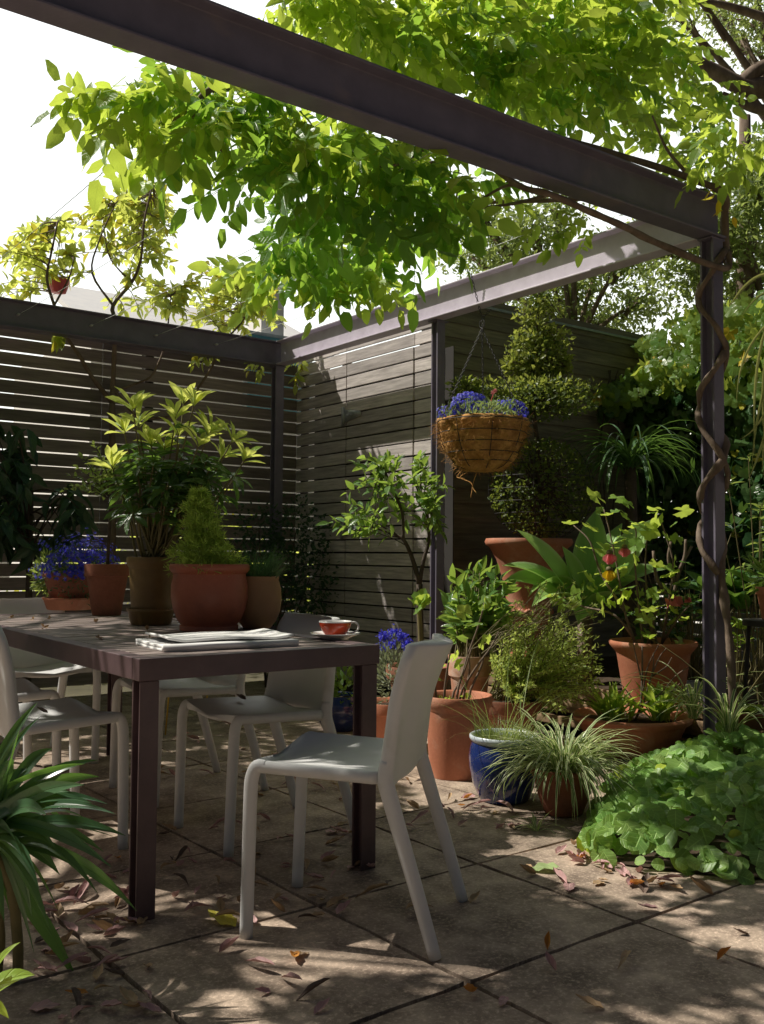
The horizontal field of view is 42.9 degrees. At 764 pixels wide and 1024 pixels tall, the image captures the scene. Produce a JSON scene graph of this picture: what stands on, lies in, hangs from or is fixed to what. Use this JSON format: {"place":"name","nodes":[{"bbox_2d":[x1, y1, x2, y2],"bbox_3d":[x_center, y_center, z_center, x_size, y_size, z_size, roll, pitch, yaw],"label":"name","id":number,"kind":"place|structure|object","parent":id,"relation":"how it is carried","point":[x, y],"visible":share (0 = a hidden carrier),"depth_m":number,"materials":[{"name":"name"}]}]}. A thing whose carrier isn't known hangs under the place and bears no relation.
{"place":"outdoors","nodes":[
{"label":"outdoors","id":0,"kind":"place"},
{"bbox_2d":[10,281,351,614],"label":"house","id":1,"kind":"structure","parent":0,"point":[82,298],"depth_m":14.92,"materials":[{"name":"white concrete"}]},
{"bbox_2d":[242,330,311,412],"bbox_3d":[-1.631,-2.146,15.345,1.250,1.300,0.050,2,-3,-37],"label":"window","id":2,"kind":"structure","parent":1,"relation":"in","point":[261,335],"depth_m":15.21,"materials":[{"name":"teal glass"}]},
{"bbox_2d":[0,561,701,740],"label":"ground","id":3,"kind":"structure","parent":0,"point":[80,690],"depth_m":7.48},
{"bbox_2d":[0,328,296,687],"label":"slat fence","id":4,"kind":"object","parent":3,"relation":"on","point":[146,361],"visible":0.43,"depth_m":7.23,"materials":[{"name":"wood"}]},
{"bbox_2d":[0,176,308,563],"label":"lemon tree","id":5,"kind":"object","parent":3,"relation":"on","point":[128,211],"visible":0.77,"depth_m":7.38,"materials":[{"name":"green plant"}]},
{"bbox_2d":[49,241,69,294],"bbox_3d":[-2.417,-1.849,7.283,0.158,0.426,0.158,2,-3,-37],"label":"pink pot","id":6,"kind":"object","parent":5,"relation":"hanging from","point":[56,286],"visible":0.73,"depth_m":7.23,"materials":[{"name":"ceramic"}]},
{"bbox_2d":[14,489,312,612],"bbox_3d":[-3.707,0.403,7.835,8.698,2.033,1.202,2,-3,-37],"label":"hedge","id":7,"kind":"object","parent":3,"relation":"on","point":[181,537],"depth_m":9.13,"materials":[{"name":"green plant"}]},
{"bbox_2d":[294,324,453,696],"bbox_3d":[-0.132,0.042,7.400,0.094,2.681,1.944,2,-3,-37],"label":"slat fence","id":8,"kind":"object","parent":3,"relation":"on","point":[377,406],"visible":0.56,"depth_m":7.35,"materials":[{"name":"wood"}]},
{"bbox_2d":[487,266,567,306],"bbox_3d":[1.036,-0.391,8.445,0.906,3.570,1.908,0,-3,3],"label":"garden tree","id":9,"kind":"object","parent":3,"relation":"on","point":[514,301],"visible":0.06,"depth_m":7.97,"materials":[{"name":"green plant"}]},
{"bbox_2d":[422,174,692,334],"bbox_3d":[1.757,-0.947,9.709,2.720,4.812,2.143,0,-3,9],"label":"garden tree","id":10,"kind":"object","parent":3,"relation":"on","point":[504,255],"visible":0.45,"depth_m":9.59,"materials":[{"name":"green plant"}]},
{"bbox_2d":[604,47,763,651],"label":"garden tree","id":11,"kind":"object","parent":3,"relation":"on","point":[746,238],"visible":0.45,"depth_m":8.26,"materials":[{"name":"green plant"}]},
{"bbox_2d":[634,0,763,121],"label":"garden tree","id":12,"kind":"object","parent":3,"relation":"on","point":[739,45],"visible":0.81,"depth_m":8.95,"materials":[{"name":"green plant"}]},
{"bbox_2d":[657,445,758,663],"bbox_3d":[4.067,0.099,5.893,0.096,2.400,5.747,2,-3,-37],"label":"slat fence","id":13,"kind":"object","parent":3,"relation":"on","point":[683,532],"visible":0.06,"depth_m":7.82,"materials":[{"name":"wood"}]},
{"bbox_2d":[592,289,763,605],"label":"creeper","id":14,"kind":"object","parent":13,"relation":"attached to","point":[652,388],"visible":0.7,"depth_m":7.51,"materials":[{"name":"green plant"}]},
{"bbox_2d":[0,680,763,1023],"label":"paving","id":15,"kind":"structure","parent":0,"point":[368,956],"depth_m":2.63,"materials":[{"name":"stone"}]},
{"bbox_2d":[0,942,33,1017],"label":"corner plant","id":16,"kind":"object","parent":15,"relation":"on","point":[9,977],"visible":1,"depth_m":1.58,"materials":[{"name":"green plant"}]},
{"bbox_2d":[16,678,61,808],"bbox_3d":[-1.603,0.777,3.870,0.538,0.780,0.464,2,-3,-35],"label":"stacking chair","id":17,"kind":"object","parent":15,"relation":"on","point":[28,691],"visible":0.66,"depth_m":3.82,"materials":[{"name":"grey plastic"}]},
{"bbox_2d":[29,999,59,1010],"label":"fallen leaf","id":18,"kind":"object","parent":15,"relation":"on","point":[42,1004],"visible":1,"depth_m":2.14,"materials":[{"name":"plant"}]},
{"bbox_2d":[33,959,56,971],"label":"fallen leaf","id":19,"kind":"object","parent":15,"relation":"on","point":[47,965],"visible":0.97,"depth_m":2.33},
{"bbox_2d":[0,424,100,702],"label":"shade shrub","id":20,"kind":"object","parent":15,"relation":"on","point":[18,528],"visible":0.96,"depth_m":6.09,"materials":[{"name":"green plant"}]},
{"bbox_2d":[0,597,100,763],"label":"stacking chair","id":21,"kind":"object","parent":15,"relation":"on","point":[29,664],"visible":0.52,"depth_m":4.83,"materials":[{"name":"grey plastic"}]},
{"bbox_2d":[52,902,63,916],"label":"fallen leaf","id":22,"kind":"object","parent":15,"relation":"on","point":[60,909],"visible":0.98,"depth_m":2.69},
{"bbox_2d":[0,625,128,849],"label":"stacking chair","id":23,"kind":"object","parent":15,"relation":"on","point":[72,715],"visible":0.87,"depth_m":3.29,"materials":[{"name":"grey plastic"}]},
{"bbox_2d":[0,702,136,972],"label":"strap plant","id":24,"kind":"object","parent":15,"relation":"on","point":[25,833],"visible":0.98,"depth_m":2.19,"materials":[{"name":"green plant"}]},
{"bbox_2d":[52,952,87,970],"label":"fallen leaf","id":25,"kind":"object","parent":15,"relation":"on","point":[69,959],"visible":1,"depth_m":2.34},
{"bbox_2d":[51,896,88,904],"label":"fallen leaf","id":26,"kind":"object","parent":15,"relation":"on","point":[70,898],"visible":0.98,"depth_m":2.74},
{"bbox_2d":[63,920,77,931],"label":"fallen leaf","id":27,"kind":"object","parent":15,"relation":"on","point":[72,926],"visible":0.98,"depth_m":2.58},
{"bbox_2d":[71,987,80,1014],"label":"fallen leaf","id":28,"kind":"object","parent":15,"relation":"on","point":[76,992],"visible":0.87,"depth_m":2.15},
{"bbox_2d":[73,880,88,904],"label":"fallen leaf","id":29,"kind":"object","parent":15,"relation":"on","point":[83,886],"visible":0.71,"depth_m":2.82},
{"bbox_2d":[74,956,90,962],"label":"fallen leaf","id":30,"kind":"object","parent":15,"relation":"on","point":[85,959],"visible":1,"depth_m":2.35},
{"bbox_2d":[72,1005,94,1018],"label":"fallen leaf","id":31,"kind":"object","parent":15,"relation":"on","point":[78,1008],"visible":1,"depth_m":2.09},
{"bbox_2d":[78,905,95,914],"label":"fallen leaf","id":32,"kind":"object","parent":15,"relation":"on","point":[84,911],"visible":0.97,"depth_m":2.67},
{"bbox_2d":[76,908,108,921],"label":"fallen leaf","id":33,"kind":"object","parent":15,"relation":"on","point":[91,912],"visible":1,"depth_m":2.64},
{"bbox_2d":[92,963,102,979],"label":"fallen leaf","id":34,"kind":"object","parent":15,"relation":"on","point":[97,972],"visible":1,"depth_m":2.30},
{"bbox_2d":[92,919,112,929],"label":"fallen leaf","id":35,"kind":"object","parent":15,"relation":"on","point":[104,925],"visible":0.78,"depth_m":2.56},
{"bbox_2d":[99,999,121,1005],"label":"fallen leaf","id":36,"kind":"object","parent":15,"relation":"on","point":[113,1002],"visible":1,"depth_m":2.14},
{"bbox_2d":[104,925,125,934],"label":"fallen leaf","id":37,"kind":"object","parent":15,"relation":"on","point":[113,929],"visible":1,"depth_m":2.53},
{"bbox_2d":[119,986,137,1001],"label":"fallen leaf","id":38,"kind":"object","parent":15,"relation":"on","point":[130,995],"visible":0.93,"depth_m":2.18,"materials":[{"name":"plant"}]},
{"bbox_2d":[137,1001,161,1011],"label":"fallen leaf","id":39,"kind":"object","parent":15,"relation":"on","point":[151,1006],"visible":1,"depth_m":2.12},
{"bbox_2d":[109,623,268,807],"bbox_3d":[-0.825,0.798,4.178,0.538,0.780,0.464,2,-3,-38],"label":"stacking chair","id":40,"kind":"object","parent":15,"relation":"on","point":[196,687],"visible":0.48,"depth_m":4.16,"materials":[{"name":"grey plastic"}]},
{"bbox_2d":[0,611,379,922],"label":"garden table","id":41,"kind":"object","parent":15,"relation":"on","point":[116,653],"visible":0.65,"depth_m":2.98,"materials":[{"name":"brown wood"}]},
{"bbox_2d":[42,597,90,609],"bbox_3d":[-1.604,0.469,5.002,0.276,0.062,0.276,2,-3,-37],"label":"saucer","id":42,"kind":"object","parent":41,"relation":"on","point":[64,604],"visible":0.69,"depth_m":4.89,"materials":[{"name":"ceramic"}]},
{"bbox_2d":[27,527,126,606],"bbox_3d":[-1.575,0.287,5.011,0.493,0.420,0.479,0,-3,0],"label":"flower bowl","id":43,"kind":"object","parent":42,"relation":"on","point":[71,582],"visible":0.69,"depth_m":4.91,"materials":[{"name":"ceramic"}]},
{"bbox_2d":[60,440,132,615],"bbox_3d":[-1.302,0.086,4.559,0.306,0.793,0.472,2,-3,-37],"label":"potted tree","id":44,"kind":"object","parent":41,"relation":"on","point":[107,582],"visible":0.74,"depth_m":4.50,"materials":[{"name":"ceramic"}]},
{"bbox_2d":[126,607,173,624],"bbox_3d":[-0.950,0.428,4.000,0.198,0.065,0.198,2,-3,-37],"label":"saucer","id":45,"kind":"object","parent":41,"relation":"on","point":[150,616],"visible":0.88,"depth_m":3.92,"materials":[{"name":"ceramic"}]},
{"bbox_2d":[85,381,264,608],"bbox_3d":[-0.859,-0.063,3.994,0.746,1.000,0.478,0,-3,0],"label":"potted shrub","id":46,"kind":"object","parent":45,"relation":"on","point":[150,580],"visible":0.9,"depth_m":3.94,"materials":[{"name":"green plant"}]},
{"bbox_2d":[161,484,249,631],"bbox_3d":[-0.672,0.170,3.706,0.340,0.558,0.361,2,-3,-37],"label":"potted conifer","id":47,"kind":"object","parent":41,"relation":"on","point":[209,592],"visible":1,"depth_m":3.61,"materials":[{"name":"red ceramic"}]},
{"bbox_2d":[136,628,298,651],"bbox_3d":[-0.525,0.406,3.103,0.450,0.044,0.300,2,-3,-31],"label":"newspaper","id":48,"kind":"object","parent":41,"relation":"on","point":[217,640],"visible":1,"depth_m":3.03,"materials":[{"name":"paper"}]},
{"bbox_2d":[228,543,294,628],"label":"potted grass","id":49,"kind":"object","parent":41,"relation":"on","point":[263,605],"depth_m":3.75,"materials":[{"name":"ceramic"}]},
{"bbox_2d":[310,631,360,639],"bbox_3d":[-0.162,0.428,3.360,0.176,0.022,0.176,2,-3,-37],"label":"saucer","id":50,"kind":"object","parent":41,"relation":"on","point":[321,634],"visible":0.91,"depth_m":3.31,"materials":[{"name":"white ceramic"}]},
{"bbox_2d":[319,620,359,634],"bbox_3d":[-0.158,0.404,3.359,0.123,0.053,0.115,-1,-3,27],"label":"cup","id":51,"kind":"object","parent":50,"relation":"on","point":[334,627],"visible":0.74,"depth_m":3.32,"materials":[{"name":"red ceramic"}]},
{"bbox_2d":[185,901,213,910],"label":"fallen leaf","id":52,"kind":"object","parent":15,"relation":"on","point":[190,905],"visible":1,"depth_m":2.70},
{"bbox_2d":[208,910,236,926],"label":"fallen leaf","id":53,"kind":"object","parent":15,"relation":"on","point":[229,919],"visible":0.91,"depth_m":2.65,"materials":[{"name":"plant"}]},
{"bbox_2d":[214,909,239,916],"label":"fallen leaf","id":54,"kind":"object","parent":15,"relation":"on","point":[228,911],"visible":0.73,"depth_m":2.65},
{"bbox_2d":[219,936,238,951],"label":"fallen leaf","id":55,"kind":"object","parent":15,"relation":"on","point":[226,943],"visible":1,"depth_m":2.45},
{"bbox_2d":[245,956,274,964],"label":"fallen leaf","id":56,"kind":"object","parent":15,"relation":"on","point":[261,959],"visible":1,"depth_m":2.34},
{"bbox_2d":[174,613,351,856],"bbox_3d":[-0.420,0.773,3.563,0.538,0.780,0.464,2,-3,-35],"label":"stacking chair","id":57,"kind":"object","parent":15,"relation":"on","point":[298,695],"visible":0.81,"depth_m":3.57,"materials":[{"name":"grey plastic"}]},
{"bbox_2d":[229,494,341,686],"bbox_3d":[-0.743,0.595,7.490,1.147,1.486,0.450,2,-3,-37],"label":"corner shrub","id":58,"kind":"object","parent":15,"relation":"on","point":[300,594],"visible":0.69,"depth_m":7.49,"materials":[{"name":"green plant"}]},
{"bbox_2d":[296,978,329,1000],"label":"fallen leaf","id":59,"kind":"object","parent":15,"relation":"on","point":[312,986],"visible":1,"depth_m":2.20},
{"bbox_2d":[314,997,329,1013],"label":"fallen leaf","id":60,"kind":"object","parent":15,"relation":"on","point":[319,1006],"visible":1,"depth_m":2.14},
{"bbox_2d":[318,666,352,731],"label":"potted herb","id":61,"kind":"object","parent":15,"relation":"on","point":[342,711],"visible":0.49,"depth_m":5.49,"materials":[{"name":"blue ceramic"}]},
{"bbox_2d":[326,894,345,907],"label":"fallen leaf","id":62,"kind":"object","parent":15,"relation":"on","point":[333,901],"visible":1,"depth_m":2.78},
{"bbox_2d":[335,899,350,913],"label":"fallen leaf","id":63,"kind":"object","parent":15,"relation":"on","point":[340,907],"visible":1,"depth_m":2.74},
{"bbox_2d":[239,634,467,961],"bbox_3d":[-0.059,0.737,2.701,0.538,0.780,0.464,0,-3,14],"label":"stacking chair","id":64,"kind":"object","parent":15,"relation":"on","point":[392,757],"visible":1,"depth_m":2.54,"materials":[{"name":"grey plastic"}]},
{"bbox_2d":[0,0,725,751],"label":"pergola","id":65,"kind":"object","parent":15,"relation":"on","point":[218,42],"visible":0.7,"depth_m":4.36,"materials":[{"name":"brown metal"}]},
{"bbox_2d":[429,274,535,497],"bbox_3d":[0.617,-0.772,5.886,0.663,1.364,0.660,2,-3,-37],"label":"hanging basket","id":66,"kind":"object","parent":65,"relation":"hanging from","point":[482,442],"visible":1,"depth_m":5.70,"materials":[{"name":"wicker"}]},
{"bbox_2d":[436,388,528,417],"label":"basket flowers","id":67,"kind":"object","parent":66,"relation":"in","point":[482,405],"visible":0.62,"depth_m":5.79,"materials":[{"name":"blue plant"}]},
{"bbox_2d":[355,883,388,897],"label":"fallen leaf","id":68,"kind":"object","parent":15,"relation":"on","point":[372,887],"visible":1,"depth_m":2.85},
{"bbox_2d":[315,449,453,689],"bbox_3d":[0.099,0.423,5.904,0.854,1.688,0.749,2,-3,-37],"label":"citrus tree","id":69,"kind":"object","parent":15,"relation":"on","point":[430,505],"visible":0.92,"depth_m":5.93,"materials":[{"name":"green plant"}]},
{"bbox_2d":[375,623,412,737],"bbox_3d":[0.077,0.913,5.159,0.422,0.643,0.310,8,-8,-72],"label":"flower pot","id":70,"kind":"object","parent":15,"relation":"on","point":[382,705],"visible":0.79,"depth_m":5.09,"materials":[{"name":"ceramic"}]},
{"bbox_2d":[408,588,430,641],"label":"plant","id":71,"kind":"object","parent":15,"relation":"on","point":[421,598],"visible":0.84,"depth_m":4.99,"materials":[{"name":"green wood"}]},
{"bbox_2d":[427,594,498,780],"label":"potted plant","id":72,"kind":"object","parent":15,"relation":"on","point":[449,759],"visible":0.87,"depth_m":4.35,"materials":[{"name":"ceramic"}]},
{"bbox_2d":[436,555,523,692],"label":"potted shrub","id":73,"kind":"object","parent":15,"relation":"on","point":[497,611],"visible":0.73,"depth_m":5.23,"materials":[{"name":"green plant"}]},
{"bbox_2d":[471,580,604,731],"bbox_3d":[0.820,0.784,4.924,0.733,0.891,0.667,0,-3,2],"label":"bushy plant","id":74,"kind":"object","parent":15,"relation":"on","point":[545,663],"visible":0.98,"depth_m":4.83,"materials":[{"name":"green plant"}]},
{"bbox_2d":[510,811,566,834],"bbox_3d":[0.560,1.131,3.564,0.217,0.105,0.165,1,-3,-12],"label":"spider plantlet","id":75,"kind":"object","parent":15,"relation":"on","point":[534,827],"visible":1,"depth_m":3.56,"materials":[{"name":"green plant"}]},
{"bbox_2d":[532,862,558,870],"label":"fallen leaf","id":76,"kind":"object","parent":15,"relation":"on","point":[538,866],"visible":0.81,"depth_m":3.11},
{"bbox_2d":[545,951,556,970],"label":"fallen leaf","id":77,"kind":"object","parent":15,"relation":"on","point":[550,959],"visible":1,"depth_m":2.37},
{"bbox_2d":[553,867,566,882],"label":"fallen leaf","id":78,"kind":"object","parent":15,"relation":"on","point":[561,875],"visible":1,"depth_m":2.99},
{"bbox_2d":[473,708,652,820],"bbox_3d":[0.734,0.972,3.811,0.739,0.413,0.762,2,-3,-37],"label":"striped plant","id":79,"kind":"object","parent":15,"relation":"on","point":[564,778],"visible":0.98,"depth_m":3.72,"materials":[{"name":"green plant"}]},
{"bbox_2d":[575,993,602,1007],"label":"fallen leaf","id":80,"kind":"object","parent":15,"relation":"on","point":[591,1001],"visible":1,"depth_m":2.17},
{"bbox_2d":[617,950,630,968],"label":"fallen leaf","id":81,"kind":"object","parent":15,"relation":"on","point":[625,954],"visible":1,"depth_m":2.38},
{"bbox_2d":[572,606,697,760],"bbox_3d":[1.279,0.855,4.964,0.598,0.760,0.613,2,-3,-37],"label":"planter bowl","id":82,"kind":"object","parent":15,"relation":"on","point":[662,730],"visible":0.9,"depth_m":4.88,"materials":[{"name":"ceramic"}]},
{"bbox_2d":[639,875,648,892],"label":"fallen leaf","id":83,"kind":"object","parent":15,"relation":"on","point":[644,886],"visible":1,"depth_m":2.94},
{"bbox_2d":[689,875,713,894],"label":"fallen leaf","id":84,"kind":"object","parent":15,"relation":"on","point":[703,885],"visible":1,"depth_m":2.91,"materials":[{"name":"plant"}]},
{"bbox_2d":[0,0,763,537],"label":"sky","id":85,"kind":"structure","parent":0,"point":[35,179],"materials":[{"name":"white"}]},
{"bbox_2d":[440,638,601,804],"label":"potted grass","id":86,"kind":"object","parent":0,"point":[480,743],"depth_m":3.92,"materials":[{"name":"blue ceramic"}]},
{"bbox_2d":[422,304,656,665],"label":"board wall","id":87,"kind":"structure","parent":0,"point":[599,351],"depth_m":7.45,"materials":[{"name":"wood"}]},
{"bbox_2d":[491,656,763,705],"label":"garden soil","id":88,"kind":"structure","parent":0,"point":[610,673],"depth_m":6.54,"materials":[{"name":"soil"}]},
{"bbox_2d":[485,538,572,671],"bbox_3d":[0.985,0.634,6.530,0.591,0.909,0.591,2,-3,-37],"label":"urn planter","id":89,"kind":"object","parent":88,"relation":"on","point":[507,550],"visible":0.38,"depth_m":6.38,"materials":[{"name":"ceramic"}]},
{"bbox_2d":[445,287,602,537],"bbox_3d":[0.992,-0.641,6.545,0.975,1.839,0.962,2,-3,-37],"label":"topiary","id":90,"kind":"object","parent":89,"relation":"in","point":[528,388],"visible":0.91,"depth_m":6.47,"materials":[{"name":"green plant"}]},
{"bbox_2d":[502,510,665,686],"bbox_3d":[1.188,0.517,5.778,0.969,1.077,0.570,1,-3,-2],"label":"agave","id":91,"kind":"object","parent":88,"relation":"on","point":[577,561],"visible":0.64,"depth_m":5.70,"materials":[{"name":"green plant"}]},
{"bbox_2d":[446,672,763,741],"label":"sleeper edging","id":92,"kind":"object","parent":88,"relation":"on","point":[695,729],"visible":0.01,"depth_m":5.66,"materials":[{"name":"wood"}]},
{"bbox_2d":[545,487,701,702],"bbox_3d":[1.366,0.452,5.359,0.813,1.162,0.540,1,-3,-11],"label":"flowering maple","id":93,"kind":"object","parent":88,"relation":"on","point":[679,646],"visible":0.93,"depth_m":5.26,"materials":[{"name":"plant"}]},
{"bbox_2d":[557,420,700,636],"bbox_3d":[1.668,0.231,6.493,1.090,1.725,1.002,0,-3,20],"label":"strappy palm","id":94,"kind":"object","parent":88,"relation":"on","point":[630,459],"visible":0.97,"depth_m":6.51,"materials":[{"name":"green plant"}]},
{"bbox_2d":[610,590,743,681],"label":"bedding plant","id":95,"kind":"object","parent":88,"relation":"on","point":[693,608],"visible":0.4,"depth_m":5.58,"materials":[{"name":"green plant"}]},
{"bbox_2d":[598,524,758,673],"bbox_3d":[1.956,0.561,6.075,1.819,1.036,0.968,2,-3,-37],"label":"fern plant","id":96,"kind":"object","parent":88,"relation":"on","point":[688,578],"visible":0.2,"depth_m":6.11,"materials":[{"name":"green plant"}]},
{"bbox_2d":[618,661,763,721],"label":"spider plant","id":97,"kind":"object","parent":88,"relation":"on","point":[692,712],"visible":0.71,"depth_m":4.74,"materials":[{"name":"green plant"}]},
{"bbox_2d":[686,680,702,697],"bbox_3d":[1.671,0.984,5.351,0.158,0.103,0.112,0,-3,0],"label":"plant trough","id":98,"kind":"object","parent":88,"relation":"on","point":[691,682],"visible":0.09,"depth_m":5.30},
{"bbox_2d":[643,617,763,702],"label":"edging plant","id":99,"kind":"object","parent":88,"relation":"on","point":[738,625],"visible":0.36,"depth_m":4.93,"materials":[{"name":"green plant"}]},
{"bbox_2d":[676,559,763,697],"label":"broad leaf plant","id":100,"kind":"object","parent":88,"relation":"on","point":[738,597],"visible":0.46,"depth_m":5.11,"materials":[{"name":"plant"}]},
{"bbox_2d":[725,453,763,705],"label":"herb plant","id":101,"kind":"object","parent":88,"relation":"on","point":[760,651],"visible":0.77,"depth_m":4.96,"materials":[{"name":"green plant"}]},
{"bbox_2d":[742,618,763,701],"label":"plant stand","id":102,"kind":"object","parent":88,"relation":"on","point":[749,623],"visible":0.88,"depth_m":4.57,"materials":[{"name":"metal"}]},
{"bbox_2d":[741,555,763,618],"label":"potted fern","id":103,"kind":"object","parent":102,"relation":"on","point":[758,590],"visible":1,"depth_m":4.55,"materials":[{"name":"green plant"}]},
{"bbox_2d":[611,805,763,877],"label":"planting soil","id":104,"kind":"structure","parent":0,"point":[628,858],"depth_m":3.26,"materials":[{"name":"soil"}]},
{"bbox_2d":[30,0,763,754],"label":"wisteria","id":105,"kind":"object","parent":104,"relation":"on","point":[530,62],"visible":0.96,"depth_m":4.24,"materials":[{"name":"green plant"}]},
{"bbox_2d":[576,719,763,885],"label":"ground cover","id":106,"kind":"object","parent":104,"relation":"on","point":[707,781],"visible":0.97,"depth_m":3.25,"materials":[{"name":"green plant"}]},
{"bbox_2d":[647,677,763,732],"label":"spider plant","id":107,"kind":"object","parent":104,"relation":"on","point":[725,715],"visible":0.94,"depth_m":4.25,"materials":[{"name":"green plant"}]},
{"bbox_2d":[713,703,763,730],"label":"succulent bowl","id":108,"kind":"object","parent":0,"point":[753,724],"visible":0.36,"depth_m":4.39,"materials":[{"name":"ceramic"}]},
{"bbox_2d":[729,273,763,478],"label":"trailing plant","id":109,"kind":"object","parent":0,"point":[761,402],"visible":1,"depth_m":3.30,"materials":[{"name":"green plant"}]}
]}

